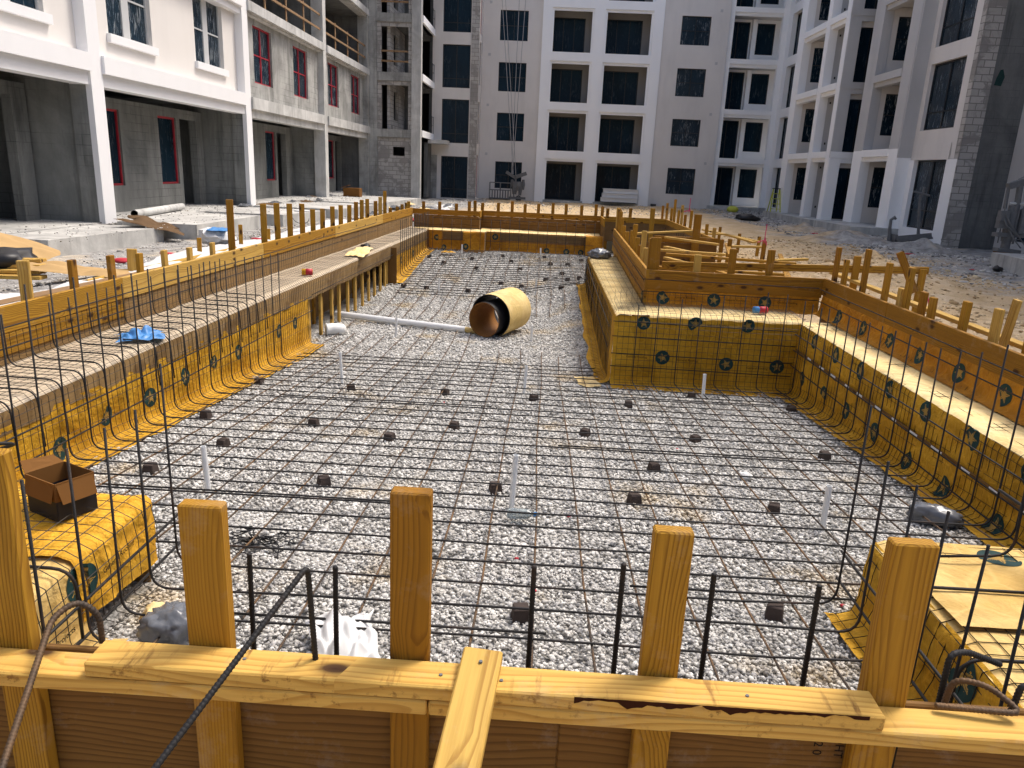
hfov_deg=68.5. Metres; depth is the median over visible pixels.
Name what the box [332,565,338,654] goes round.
steel rebar
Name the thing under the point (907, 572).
form stake
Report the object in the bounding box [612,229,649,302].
form wall
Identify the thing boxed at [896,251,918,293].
loose board
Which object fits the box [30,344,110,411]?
steel rebar
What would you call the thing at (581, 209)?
form stake
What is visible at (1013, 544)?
steel rebar
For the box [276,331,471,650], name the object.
steel rebar
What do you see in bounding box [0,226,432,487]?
bench form
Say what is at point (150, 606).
paper scrap
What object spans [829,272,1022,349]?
loose board
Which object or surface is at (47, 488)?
cardboard box
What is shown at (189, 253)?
form stake
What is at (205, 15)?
window
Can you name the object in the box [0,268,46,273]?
loose board
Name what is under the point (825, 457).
spacer block
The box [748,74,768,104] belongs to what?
window
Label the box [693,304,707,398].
steel rebar
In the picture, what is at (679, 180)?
window
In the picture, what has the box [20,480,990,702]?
steel rebar
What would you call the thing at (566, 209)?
form stake
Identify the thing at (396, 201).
porch slab
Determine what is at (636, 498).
spacer block
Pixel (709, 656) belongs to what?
steel rebar
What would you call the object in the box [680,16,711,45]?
window
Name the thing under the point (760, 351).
steel rebar
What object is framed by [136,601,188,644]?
plastic bag
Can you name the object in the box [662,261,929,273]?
loose board
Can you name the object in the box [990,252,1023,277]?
porch slab
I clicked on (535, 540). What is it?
steel rebar
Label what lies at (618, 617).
steel rebar
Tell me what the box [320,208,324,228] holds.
form stake
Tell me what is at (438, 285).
marker pipe
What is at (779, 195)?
step ladder
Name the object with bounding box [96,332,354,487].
steel rebar
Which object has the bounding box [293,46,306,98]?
window
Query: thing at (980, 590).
steel rebar
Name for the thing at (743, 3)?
window
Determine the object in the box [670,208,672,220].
form stake
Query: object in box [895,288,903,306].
form stake
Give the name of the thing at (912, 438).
wire netting
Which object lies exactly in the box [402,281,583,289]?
steel rebar
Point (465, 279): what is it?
steel rebar
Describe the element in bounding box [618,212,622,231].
form stake
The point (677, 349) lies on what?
steel rebar
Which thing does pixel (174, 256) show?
plastic sheet
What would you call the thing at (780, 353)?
steel rebar
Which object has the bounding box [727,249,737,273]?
form stake
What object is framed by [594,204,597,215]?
form stake
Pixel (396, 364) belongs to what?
steel rebar
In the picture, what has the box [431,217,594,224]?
steel rebar
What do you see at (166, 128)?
window
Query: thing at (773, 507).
spacer block
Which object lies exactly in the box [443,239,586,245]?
steel rebar
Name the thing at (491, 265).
steel rebar
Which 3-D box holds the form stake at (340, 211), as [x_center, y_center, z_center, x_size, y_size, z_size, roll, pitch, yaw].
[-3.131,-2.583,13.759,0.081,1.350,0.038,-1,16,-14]
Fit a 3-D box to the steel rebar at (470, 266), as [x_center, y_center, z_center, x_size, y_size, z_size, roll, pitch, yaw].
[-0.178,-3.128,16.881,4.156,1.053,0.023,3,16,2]
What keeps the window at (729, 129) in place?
in the apartment wing at (663, 102)
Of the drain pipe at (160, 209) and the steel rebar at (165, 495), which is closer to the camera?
the steel rebar at (165, 495)
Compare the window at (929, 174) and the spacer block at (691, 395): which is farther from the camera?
the window at (929, 174)
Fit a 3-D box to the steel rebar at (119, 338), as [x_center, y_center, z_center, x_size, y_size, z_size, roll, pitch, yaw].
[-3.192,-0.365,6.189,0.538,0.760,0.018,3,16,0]
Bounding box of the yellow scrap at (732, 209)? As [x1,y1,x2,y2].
[727,206,738,211]
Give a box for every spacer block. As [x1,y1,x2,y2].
[142,462,159,474]
[199,409,212,418]
[216,437,230,448]
[254,377,263,383]
[307,418,319,427]
[316,474,330,487]
[347,383,355,391]
[383,431,395,442]
[440,388,449,395]
[448,420,459,430]
[488,481,502,494]
[511,602,528,624]
[529,395,538,401]
[579,427,590,437]
[624,400,632,408]
[626,492,641,506]
[647,462,660,473]
[687,392,695,397]
[689,434,700,442]
[764,600,783,623]
[766,501,779,514]
[786,405,796,411]
[818,450,830,459]
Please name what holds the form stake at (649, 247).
on the ground
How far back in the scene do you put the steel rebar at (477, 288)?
14.78 m
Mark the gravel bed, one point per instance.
(114, 614)
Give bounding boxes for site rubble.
[0,192,419,292]
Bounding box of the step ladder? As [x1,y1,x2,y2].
[767,188,780,211]
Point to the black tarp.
(747, 217)
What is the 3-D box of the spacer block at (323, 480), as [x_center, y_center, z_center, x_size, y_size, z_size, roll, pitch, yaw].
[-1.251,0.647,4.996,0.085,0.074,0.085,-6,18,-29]
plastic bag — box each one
[0,247,37,268]
[114,325,164,342]
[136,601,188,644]
[197,227,236,244]
[305,609,380,657]
[587,248,611,258]
[905,501,964,528]
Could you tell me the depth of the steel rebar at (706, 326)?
8.45 m
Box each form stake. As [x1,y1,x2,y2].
[0,448,58,767]
[16,260,33,300]
[66,259,78,288]
[106,255,116,279]
[126,248,136,270]
[135,253,143,272]
[160,250,168,266]
[177,498,243,767]
[186,247,192,260]
[197,238,201,251]
[209,242,215,254]
[226,199,235,250]
[238,225,242,243]
[260,204,267,242]
[267,229,270,239]
[273,203,280,239]
[286,204,292,236]
[299,204,304,233]
[310,209,315,230]
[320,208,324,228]
[330,206,334,226]
[338,205,342,224]
[347,205,351,222]
[354,202,357,220]
[360,200,363,218]
[365,199,368,217]
[374,201,376,215]
[378,197,381,214]
[383,191,386,213]
[390,486,432,767]
[468,201,470,210]
[473,201,476,216]
[481,203,483,227]
[511,201,513,211]
[551,203,554,213]
[564,204,567,213]
[580,205,583,220]
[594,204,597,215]
[600,206,603,216]
[603,208,609,249]
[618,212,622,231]
[619,218,623,234]
[621,226,625,238]
[624,232,628,243]
[628,208,632,244]
[628,525,694,767]
[629,230,632,246]
[631,224,637,250]
[632,245,640,315]
[634,231,646,315]
[634,237,639,253]
[639,248,647,315]
[645,237,661,316]
[647,238,650,268]
[648,208,654,241]
[661,205,663,218]
[665,203,668,218]
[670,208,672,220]
[673,199,676,221]
[676,210,680,223]
[680,205,683,224]
[683,215,686,226]
[688,214,701,271]
[689,210,692,228]
[693,254,701,271]
[704,224,708,234]
[712,228,715,237]
[717,227,721,242]
[717,239,723,261]
[725,239,732,262]
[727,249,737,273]
[736,233,740,252]
[755,236,760,255]
[759,241,766,271]
[765,250,775,275]
[831,247,841,281]
[840,259,849,285]
[841,537,939,767]
[849,256,861,289]
[859,249,872,292]
[880,262,893,301]
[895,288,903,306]
[901,267,916,309]
[911,269,926,312]
[916,291,928,315]
[926,297,937,319]
[957,300,972,331]
[987,308,1005,343]
[998,299,1022,347]
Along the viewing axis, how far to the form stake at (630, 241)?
12.21 m
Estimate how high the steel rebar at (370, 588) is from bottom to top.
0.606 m
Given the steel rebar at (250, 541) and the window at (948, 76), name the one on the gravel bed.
the steel rebar at (250, 541)
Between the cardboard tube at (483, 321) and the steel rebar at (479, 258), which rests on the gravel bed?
the steel rebar at (479, 258)
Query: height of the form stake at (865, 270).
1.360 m
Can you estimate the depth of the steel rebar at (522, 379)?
8.37 m
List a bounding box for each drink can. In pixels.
[302,269,312,274]
[752,306,767,312]
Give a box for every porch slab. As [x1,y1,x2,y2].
[9,224,163,256]
[116,212,260,239]
[205,207,325,225]
[252,201,377,217]
[302,195,420,209]
[762,211,841,225]
[813,220,897,235]
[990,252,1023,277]
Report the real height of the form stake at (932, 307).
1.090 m
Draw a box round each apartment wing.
[0,0,369,233]
[369,0,483,199]
[478,0,803,211]
[775,0,1023,253]
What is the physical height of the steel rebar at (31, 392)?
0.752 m
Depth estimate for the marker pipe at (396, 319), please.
11.05 m
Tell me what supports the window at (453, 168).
in the apartment wing at (425, 66)
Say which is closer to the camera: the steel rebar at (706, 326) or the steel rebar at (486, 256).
the steel rebar at (706, 326)
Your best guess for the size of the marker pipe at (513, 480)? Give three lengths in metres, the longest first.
0.420 x 0.036 x 0.036 m
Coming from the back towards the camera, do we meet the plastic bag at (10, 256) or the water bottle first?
the plastic bag at (10, 256)
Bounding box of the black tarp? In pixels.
[735,213,760,220]
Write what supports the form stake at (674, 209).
on the ground
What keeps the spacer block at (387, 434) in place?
on the gravel bed
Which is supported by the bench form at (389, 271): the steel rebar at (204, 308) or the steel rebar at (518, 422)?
the steel rebar at (204, 308)
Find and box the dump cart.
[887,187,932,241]
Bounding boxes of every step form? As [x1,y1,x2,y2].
[18,487,157,646]
[824,540,1023,707]
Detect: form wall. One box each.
[0,207,412,411]
[0,640,1023,767]
[413,208,481,229]
[482,210,604,245]
[604,216,717,272]
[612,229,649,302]
[646,269,823,314]
[813,278,1023,425]
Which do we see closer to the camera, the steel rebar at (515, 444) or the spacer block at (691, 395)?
the steel rebar at (515, 444)
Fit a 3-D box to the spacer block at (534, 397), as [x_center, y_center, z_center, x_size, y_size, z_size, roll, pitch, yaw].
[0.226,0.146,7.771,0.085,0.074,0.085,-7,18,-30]
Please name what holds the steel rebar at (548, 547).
on the gravel bed
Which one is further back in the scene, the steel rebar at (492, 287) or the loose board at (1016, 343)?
the steel rebar at (492, 287)
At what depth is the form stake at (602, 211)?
20.37 m
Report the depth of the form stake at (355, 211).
14.59 m
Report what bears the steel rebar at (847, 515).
on the gravel bed
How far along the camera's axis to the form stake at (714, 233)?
14.76 m
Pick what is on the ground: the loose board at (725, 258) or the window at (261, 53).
the loose board at (725, 258)
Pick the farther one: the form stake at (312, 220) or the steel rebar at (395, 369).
the form stake at (312, 220)
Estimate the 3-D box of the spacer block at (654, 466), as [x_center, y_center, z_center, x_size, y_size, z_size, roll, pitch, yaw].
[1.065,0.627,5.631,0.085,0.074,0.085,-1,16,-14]
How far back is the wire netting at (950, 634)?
2.83 m
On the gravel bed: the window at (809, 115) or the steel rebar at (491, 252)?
the steel rebar at (491, 252)
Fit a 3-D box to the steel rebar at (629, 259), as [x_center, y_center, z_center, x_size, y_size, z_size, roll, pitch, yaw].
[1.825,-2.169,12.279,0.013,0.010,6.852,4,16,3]
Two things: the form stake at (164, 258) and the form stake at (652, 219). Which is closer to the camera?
the form stake at (164, 258)
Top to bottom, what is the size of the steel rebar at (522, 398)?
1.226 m
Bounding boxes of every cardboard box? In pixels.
[20,454,97,521]
[340,185,361,196]
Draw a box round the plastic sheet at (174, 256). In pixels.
[0,219,353,305]
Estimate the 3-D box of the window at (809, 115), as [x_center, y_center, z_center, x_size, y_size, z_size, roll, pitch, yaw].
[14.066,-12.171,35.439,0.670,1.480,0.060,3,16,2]
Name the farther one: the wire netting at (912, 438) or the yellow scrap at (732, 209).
the yellow scrap at (732, 209)
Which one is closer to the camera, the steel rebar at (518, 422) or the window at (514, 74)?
the steel rebar at (518, 422)
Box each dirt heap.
[776,222,829,232]
[791,273,823,306]
[792,230,891,244]
[831,250,911,266]
[883,238,977,256]
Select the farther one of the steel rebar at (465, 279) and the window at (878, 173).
the window at (878, 173)
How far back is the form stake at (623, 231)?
13.86 m
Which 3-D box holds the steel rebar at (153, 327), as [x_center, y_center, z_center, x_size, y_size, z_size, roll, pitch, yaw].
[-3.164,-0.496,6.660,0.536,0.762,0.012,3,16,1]
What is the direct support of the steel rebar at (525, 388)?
on the gravel bed
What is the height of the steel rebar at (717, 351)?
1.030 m
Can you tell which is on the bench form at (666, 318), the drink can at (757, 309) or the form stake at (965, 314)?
the drink can at (757, 309)
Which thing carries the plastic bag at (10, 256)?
on the ground
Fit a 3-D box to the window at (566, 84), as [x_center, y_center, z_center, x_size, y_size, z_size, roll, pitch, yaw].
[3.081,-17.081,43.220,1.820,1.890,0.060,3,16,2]
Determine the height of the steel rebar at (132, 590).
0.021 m
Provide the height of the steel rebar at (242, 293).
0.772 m
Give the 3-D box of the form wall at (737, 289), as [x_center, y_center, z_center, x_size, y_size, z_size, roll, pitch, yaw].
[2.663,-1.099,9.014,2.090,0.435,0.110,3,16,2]
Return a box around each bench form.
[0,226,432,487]
[415,226,486,252]
[481,228,603,255]
[576,257,801,397]
[778,322,1023,548]
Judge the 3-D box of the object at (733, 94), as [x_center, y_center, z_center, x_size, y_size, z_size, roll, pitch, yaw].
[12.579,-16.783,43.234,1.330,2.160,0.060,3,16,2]
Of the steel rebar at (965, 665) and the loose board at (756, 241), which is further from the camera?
the loose board at (756, 241)
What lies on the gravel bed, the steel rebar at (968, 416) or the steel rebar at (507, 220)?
the steel rebar at (968, 416)
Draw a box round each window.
[7,0,38,9]
[105,0,148,44]
[106,108,123,185]
[157,116,178,183]
[192,0,220,67]
[252,25,270,86]
[265,131,274,180]
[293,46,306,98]
[328,63,336,106]
[328,140,333,178]
[351,75,358,114]
[441,156,467,198]
[442,44,470,87]
[442,99,468,143]
[443,0,471,32]
[494,161,521,188]
[496,113,523,140]
[498,62,526,91]
[500,10,528,40]
[545,163,575,199]
[547,116,578,150]
[550,69,582,102]
[553,17,585,52]
[595,166,630,200]
[598,118,634,153]
[602,71,638,104]
[605,20,642,54]
[616,0,644,1]
[665,168,694,194]
[670,119,700,146]
[675,68,705,96]
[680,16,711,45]
[714,167,732,204]
[719,120,738,157]
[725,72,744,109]
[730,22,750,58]
[736,0,752,6]
[737,169,756,197]
[743,122,762,151]
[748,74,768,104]
[754,24,775,54]
[761,0,778,4]
[772,168,780,207]
[779,118,787,158]
[786,66,794,107]
[793,12,801,54]
[793,168,805,199]
[801,109,814,141]
[810,48,823,82]
[819,0,830,19]
[831,168,850,218]
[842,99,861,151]
[853,27,872,81]
[864,0,877,8]
[868,167,884,207]
[880,94,897,135]
[892,17,911,60]
[906,160,945,230]
[923,56,966,130]
[939,0,977,45]
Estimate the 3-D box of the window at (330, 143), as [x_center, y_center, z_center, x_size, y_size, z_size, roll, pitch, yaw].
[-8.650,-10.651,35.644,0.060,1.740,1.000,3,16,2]
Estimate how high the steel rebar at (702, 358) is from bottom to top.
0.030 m
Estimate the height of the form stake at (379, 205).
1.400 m
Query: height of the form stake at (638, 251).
1.050 m
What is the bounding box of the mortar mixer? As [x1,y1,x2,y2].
[991,176,1023,253]
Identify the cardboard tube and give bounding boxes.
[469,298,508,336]
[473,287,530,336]
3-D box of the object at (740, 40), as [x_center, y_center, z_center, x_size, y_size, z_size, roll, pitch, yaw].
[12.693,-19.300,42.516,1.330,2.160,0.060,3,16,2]
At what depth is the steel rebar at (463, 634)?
3.06 m
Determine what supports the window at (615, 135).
in the apartment wing at (663, 102)
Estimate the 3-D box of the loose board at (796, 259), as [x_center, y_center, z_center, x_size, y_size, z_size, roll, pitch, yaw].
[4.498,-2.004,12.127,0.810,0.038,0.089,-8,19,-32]
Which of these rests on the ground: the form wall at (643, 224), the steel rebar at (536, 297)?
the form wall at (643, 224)
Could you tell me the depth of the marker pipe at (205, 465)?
4.68 m
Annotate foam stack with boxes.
[600,188,638,202]
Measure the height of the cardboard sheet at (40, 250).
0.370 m
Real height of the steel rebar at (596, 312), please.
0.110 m
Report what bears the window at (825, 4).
in the apartment wing at (894, 104)
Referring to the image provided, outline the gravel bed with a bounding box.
[90,250,982,689]
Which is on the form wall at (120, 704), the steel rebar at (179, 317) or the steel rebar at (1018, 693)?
the steel rebar at (1018, 693)
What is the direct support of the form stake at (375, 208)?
attached to the form wall at (14, 313)
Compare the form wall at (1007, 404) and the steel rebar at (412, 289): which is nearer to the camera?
the form wall at (1007, 404)
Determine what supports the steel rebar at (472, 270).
on the gravel bed
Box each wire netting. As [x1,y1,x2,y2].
[0,258,318,487]
[18,488,178,645]
[268,228,391,295]
[367,216,429,281]
[486,231,583,252]
[579,255,645,379]
[614,289,803,394]
[777,322,1023,548]
[829,543,1023,706]
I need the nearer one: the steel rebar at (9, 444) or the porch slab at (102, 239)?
the steel rebar at (9, 444)
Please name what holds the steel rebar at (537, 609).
on the gravel bed
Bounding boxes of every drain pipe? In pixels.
[130,203,184,215]
[334,311,475,333]
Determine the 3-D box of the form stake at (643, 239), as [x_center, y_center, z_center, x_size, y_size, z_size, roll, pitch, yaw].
[1.802,-1.506,10.552,0.070,1.270,0.038,-3,17,-19]
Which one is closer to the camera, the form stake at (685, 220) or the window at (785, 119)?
the form stake at (685, 220)
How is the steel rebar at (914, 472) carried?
on the gravel bed
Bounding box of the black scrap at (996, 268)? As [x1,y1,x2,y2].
[992,265,1003,271]
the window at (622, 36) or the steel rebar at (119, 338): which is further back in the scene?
the window at (622, 36)
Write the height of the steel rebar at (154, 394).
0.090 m
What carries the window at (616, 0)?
in the apartment wing at (663, 102)
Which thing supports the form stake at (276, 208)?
attached to the form wall at (14, 313)
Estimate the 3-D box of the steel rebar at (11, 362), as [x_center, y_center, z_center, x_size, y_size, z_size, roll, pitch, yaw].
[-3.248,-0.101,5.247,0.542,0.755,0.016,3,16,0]
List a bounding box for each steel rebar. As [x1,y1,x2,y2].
[0,230,375,350]
[0,314,90,418]
[0,317,1022,540]
[0,375,69,433]
[0,387,45,446]
[0,401,16,448]
[0,442,14,447]
[0,600,104,767]
[3,296,311,441]
[4,223,373,328]
[15,310,312,468]
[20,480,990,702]
[23,284,1023,525]
[29,565,84,638]
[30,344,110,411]
[48,302,128,401]
[49,282,1008,511]
[50,513,177,634]
[65,448,950,684]
[67,297,144,393]
[72,277,982,499]
[76,541,179,644]
[84,319,355,467]
[86,292,160,385]
[93,278,961,486]
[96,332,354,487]
[102,483,389,501]
[103,428,918,661]
[106,288,174,377]
[113,275,941,476]
[121,284,187,370]
[123,331,372,493]
[130,273,927,466]
[133,410,889,632]
[136,280,200,363]
[147,269,911,457]
[150,276,211,357]
[151,567,318,767]
[152,336,383,505]
[152,503,869,548]
[153,329,441,642]
[156,325,411,539]
[156,521,864,565]
[156,540,860,585]
[159,363,872,604]
[163,267,896,448]
[163,274,222,352]
[177,265,882,440]
[177,271,232,346]
[187,267,242,341]
[190,265,870,433]
[199,264,251,336]
[203,262,859,426]
[209,261,259,332]
[214,261,849,420]
[219,259,267,327]
[224,261,839,414]
[228,327,425,519]
[234,612,545,634]
[235,259,830,408]
[235,320,461,629]
[244,257,822,404]
[246,552,256,649]
[253,257,813,398]
[261,256,805,393]
[270,254,598,379]
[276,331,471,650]
[277,253,596,376]
[280,394,491,406]
[297,356,595,372]
[303,353,594,368]
[312,237,427,294]
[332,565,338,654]
[358,356,481,613]
[374,247,437,314]
[388,248,445,316]
[395,284,578,296]
[399,282,579,294]
[399,283,580,291]
[400,220,585,280]
[402,222,579,278]
[402,255,450,318]
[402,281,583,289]
[404,237,584,276]
[406,238,577,273]
[407,279,583,287]
[408,229,584,271]
[408,276,584,282]
[410,217,576,269]
[412,216,584,267]
[413,278,583,284]
[414,216,586,265]
[416,215,541,263]
[416,249,464,318]
[417,232,585,262]
[419,214,585,261]
[421,214,586,260]
[422,222,585,259]
[424,213,586,258]
[425,228,573,256]
[427,212,575,255]
[428,223,575,254]
[429,253,471,320]
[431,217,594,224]
[432,350,498,582]
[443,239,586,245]
[446,250,483,319]
[462,250,493,316]
[468,350,520,646]
[525,565,536,667]
[531,352,541,667]
[536,252,541,316]
[549,253,551,317]
[558,357,596,672]
[558,445,856,462]
[559,255,564,308]
[574,394,770,405]
[579,355,642,625]
[585,273,607,346]
[586,261,608,325]
[606,385,719,680]
[610,365,790,376]
[611,241,642,291]
[611,352,792,363]
[611,563,626,673]
[612,235,643,279]
[612,335,794,346]
[615,321,795,331]
[623,385,789,685]
[630,585,855,600]
[632,305,640,394]
[644,278,818,288]
[645,291,817,300]
[646,387,850,689]
[651,297,661,395]
[667,388,839,597]
[674,299,686,396]
[691,389,862,571]
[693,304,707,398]
[698,572,716,679]
[713,296,729,399]
[713,390,876,541]
[731,391,910,537]
[735,296,753,400]
[755,393,960,543]
[756,293,775,401]
[775,295,797,403]
[777,394,1006,547]
[790,365,1023,548]
[792,349,1023,514]
[795,334,1023,481]
[799,584,822,686]
[818,301,1023,399]
[820,289,1023,377]
[835,576,928,701]
[840,550,962,703]
[933,586,1023,593]
[934,677,1019,716]
[935,649,1002,702]
[940,492,1023,557]
[950,658,1023,702]
[998,489,1020,505]
[999,602,1023,706]
[1007,683,1023,709]
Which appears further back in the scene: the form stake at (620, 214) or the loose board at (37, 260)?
the form stake at (620, 214)
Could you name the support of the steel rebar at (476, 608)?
on the gravel bed
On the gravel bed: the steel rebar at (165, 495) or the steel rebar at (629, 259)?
the steel rebar at (165, 495)
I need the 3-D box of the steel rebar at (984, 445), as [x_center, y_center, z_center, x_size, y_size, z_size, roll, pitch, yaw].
[0.025,0.097,4.774,5.921,1.190,0.021,3,16,2]
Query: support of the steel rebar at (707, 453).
on the gravel bed
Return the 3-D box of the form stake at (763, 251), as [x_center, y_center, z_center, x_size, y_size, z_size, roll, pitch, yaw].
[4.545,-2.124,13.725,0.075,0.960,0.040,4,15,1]
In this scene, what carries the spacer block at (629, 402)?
on the gravel bed
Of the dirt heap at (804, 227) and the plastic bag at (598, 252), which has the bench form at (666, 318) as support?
the plastic bag at (598, 252)
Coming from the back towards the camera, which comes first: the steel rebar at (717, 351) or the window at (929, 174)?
the window at (929, 174)
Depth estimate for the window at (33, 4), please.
13.19 m
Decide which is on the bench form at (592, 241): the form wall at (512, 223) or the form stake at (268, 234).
the form wall at (512, 223)
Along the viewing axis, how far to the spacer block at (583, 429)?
6.49 m
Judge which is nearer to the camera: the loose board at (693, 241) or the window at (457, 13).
the loose board at (693, 241)
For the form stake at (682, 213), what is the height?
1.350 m
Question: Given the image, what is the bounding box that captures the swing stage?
[489,0,526,200]
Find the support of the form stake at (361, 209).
attached to the form wall at (14, 313)
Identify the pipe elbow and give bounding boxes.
[325,323,346,334]
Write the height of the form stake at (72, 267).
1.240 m
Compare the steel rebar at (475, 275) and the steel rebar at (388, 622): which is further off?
the steel rebar at (475, 275)
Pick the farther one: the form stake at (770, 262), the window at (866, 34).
the window at (866, 34)
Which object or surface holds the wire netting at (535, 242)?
on the bench form at (592, 241)
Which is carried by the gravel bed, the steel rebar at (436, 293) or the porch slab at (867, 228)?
the steel rebar at (436, 293)
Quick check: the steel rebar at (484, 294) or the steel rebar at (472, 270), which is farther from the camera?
the steel rebar at (472, 270)
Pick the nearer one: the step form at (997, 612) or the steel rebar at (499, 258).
the step form at (997, 612)
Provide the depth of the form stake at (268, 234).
12.29 m
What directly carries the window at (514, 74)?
in the apartment wing at (663, 102)
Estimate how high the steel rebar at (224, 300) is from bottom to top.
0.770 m
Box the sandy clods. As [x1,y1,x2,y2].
[661,235,1023,346]
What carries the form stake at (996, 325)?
on the ground
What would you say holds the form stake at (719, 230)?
on the ground
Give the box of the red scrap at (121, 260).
[115,258,126,263]
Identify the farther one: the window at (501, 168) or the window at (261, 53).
the window at (501, 168)
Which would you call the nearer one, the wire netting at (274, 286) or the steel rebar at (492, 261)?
the wire netting at (274, 286)
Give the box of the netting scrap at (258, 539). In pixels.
[229,525,309,558]
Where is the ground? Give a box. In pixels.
[0,194,1023,352]
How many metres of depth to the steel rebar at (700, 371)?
8.60 m
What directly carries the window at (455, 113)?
in the apartment wing at (425, 66)
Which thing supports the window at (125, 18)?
in the apartment wing at (110, 110)
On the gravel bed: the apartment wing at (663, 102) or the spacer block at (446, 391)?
the spacer block at (446, 391)
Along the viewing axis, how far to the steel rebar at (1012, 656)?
2.21 m
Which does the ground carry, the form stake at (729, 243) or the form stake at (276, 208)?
the form stake at (729, 243)
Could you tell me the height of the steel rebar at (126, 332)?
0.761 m
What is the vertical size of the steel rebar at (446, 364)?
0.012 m
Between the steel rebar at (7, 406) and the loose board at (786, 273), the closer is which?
the steel rebar at (7, 406)
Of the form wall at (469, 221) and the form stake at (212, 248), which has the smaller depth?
the form stake at (212, 248)
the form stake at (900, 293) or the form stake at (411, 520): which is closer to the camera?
the form stake at (411, 520)
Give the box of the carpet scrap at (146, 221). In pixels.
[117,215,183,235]
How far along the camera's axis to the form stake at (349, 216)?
14.16 m
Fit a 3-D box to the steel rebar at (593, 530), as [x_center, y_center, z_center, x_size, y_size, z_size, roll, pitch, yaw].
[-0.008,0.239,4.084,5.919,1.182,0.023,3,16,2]
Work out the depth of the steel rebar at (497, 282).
15.54 m
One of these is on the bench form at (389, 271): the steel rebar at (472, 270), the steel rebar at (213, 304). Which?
the steel rebar at (213, 304)
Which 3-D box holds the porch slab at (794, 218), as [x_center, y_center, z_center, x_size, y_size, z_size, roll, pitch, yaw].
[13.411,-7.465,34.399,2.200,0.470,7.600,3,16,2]
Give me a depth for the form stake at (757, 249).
17.80 m
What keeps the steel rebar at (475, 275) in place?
on the gravel bed
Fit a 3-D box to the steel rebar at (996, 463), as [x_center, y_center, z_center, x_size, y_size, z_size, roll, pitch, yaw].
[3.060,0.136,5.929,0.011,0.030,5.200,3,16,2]
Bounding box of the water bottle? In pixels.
[507,508,537,518]
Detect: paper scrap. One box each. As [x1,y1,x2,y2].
[139,601,164,619]
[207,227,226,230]
[345,246,372,256]
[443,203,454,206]
[574,376,600,386]
[739,471,752,479]
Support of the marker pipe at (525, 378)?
on the gravel bed
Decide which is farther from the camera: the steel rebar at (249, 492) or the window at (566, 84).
the window at (566, 84)
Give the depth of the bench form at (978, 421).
5.76 m
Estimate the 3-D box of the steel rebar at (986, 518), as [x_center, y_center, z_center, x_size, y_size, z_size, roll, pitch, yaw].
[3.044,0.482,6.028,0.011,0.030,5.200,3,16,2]
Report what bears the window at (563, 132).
in the apartment wing at (663, 102)
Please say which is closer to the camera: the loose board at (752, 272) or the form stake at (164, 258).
the form stake at (164, 258)
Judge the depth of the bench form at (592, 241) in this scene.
19.90 m
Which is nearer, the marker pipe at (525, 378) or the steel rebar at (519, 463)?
the steel rebar at (519, 463)
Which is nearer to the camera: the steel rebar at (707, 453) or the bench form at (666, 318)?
the steel rebar at (707, 453)
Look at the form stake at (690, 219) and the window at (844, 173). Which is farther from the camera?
the window at (844, 173)
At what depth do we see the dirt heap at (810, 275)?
12.74 m
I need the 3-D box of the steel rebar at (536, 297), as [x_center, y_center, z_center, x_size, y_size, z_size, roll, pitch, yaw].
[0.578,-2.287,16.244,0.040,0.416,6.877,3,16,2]
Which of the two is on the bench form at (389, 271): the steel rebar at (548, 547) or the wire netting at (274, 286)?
the wire netting at (274, 286)
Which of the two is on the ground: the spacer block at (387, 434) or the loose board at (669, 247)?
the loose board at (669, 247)
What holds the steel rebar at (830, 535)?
on the gravel bed
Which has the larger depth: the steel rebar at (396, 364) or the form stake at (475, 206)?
the form stake at (475, 206)
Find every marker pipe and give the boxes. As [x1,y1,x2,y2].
[200,445,211,496]
[338,352,343,384]
[395,317,397,336]
[438,278,439,293]
[509,454,518,507]
[522,365,527,392]
[530,325,532,340]
[701,374,705,402]
[818,485,832,532]
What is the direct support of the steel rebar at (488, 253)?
on the gravel bed
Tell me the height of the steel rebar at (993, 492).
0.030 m
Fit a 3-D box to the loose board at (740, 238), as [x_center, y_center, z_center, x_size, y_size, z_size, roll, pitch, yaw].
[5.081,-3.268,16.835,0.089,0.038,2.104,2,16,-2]
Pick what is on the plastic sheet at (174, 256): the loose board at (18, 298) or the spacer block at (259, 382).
the loose board at (18, 298)
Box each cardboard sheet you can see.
[0,233,60,259]
[30,261,129,276]
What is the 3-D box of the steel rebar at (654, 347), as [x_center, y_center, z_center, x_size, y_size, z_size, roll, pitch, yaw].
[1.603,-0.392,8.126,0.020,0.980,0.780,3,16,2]
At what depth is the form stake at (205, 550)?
1.71 m
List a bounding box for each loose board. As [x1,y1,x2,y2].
[0,264,172,304]
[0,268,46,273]
[0,273,47,279]
[8,263,45,267]
[22,258,46,262]
[83,247,236,280]
[637,230,692,234]
[659,266,783,275]
[661,249,725,255]
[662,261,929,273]
[663,246,712,255]
[663,257,686,261]
[664,236,718,245]
[665,253,796,263]
[702,229,760,242]
[724,243,730,255]
[726,233,755,243]
[731,245,761,247]
[775,258,808,260]
[778,253,790,276]
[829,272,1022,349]
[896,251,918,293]
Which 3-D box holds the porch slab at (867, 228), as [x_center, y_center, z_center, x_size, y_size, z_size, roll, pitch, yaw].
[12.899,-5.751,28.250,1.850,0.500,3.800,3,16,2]

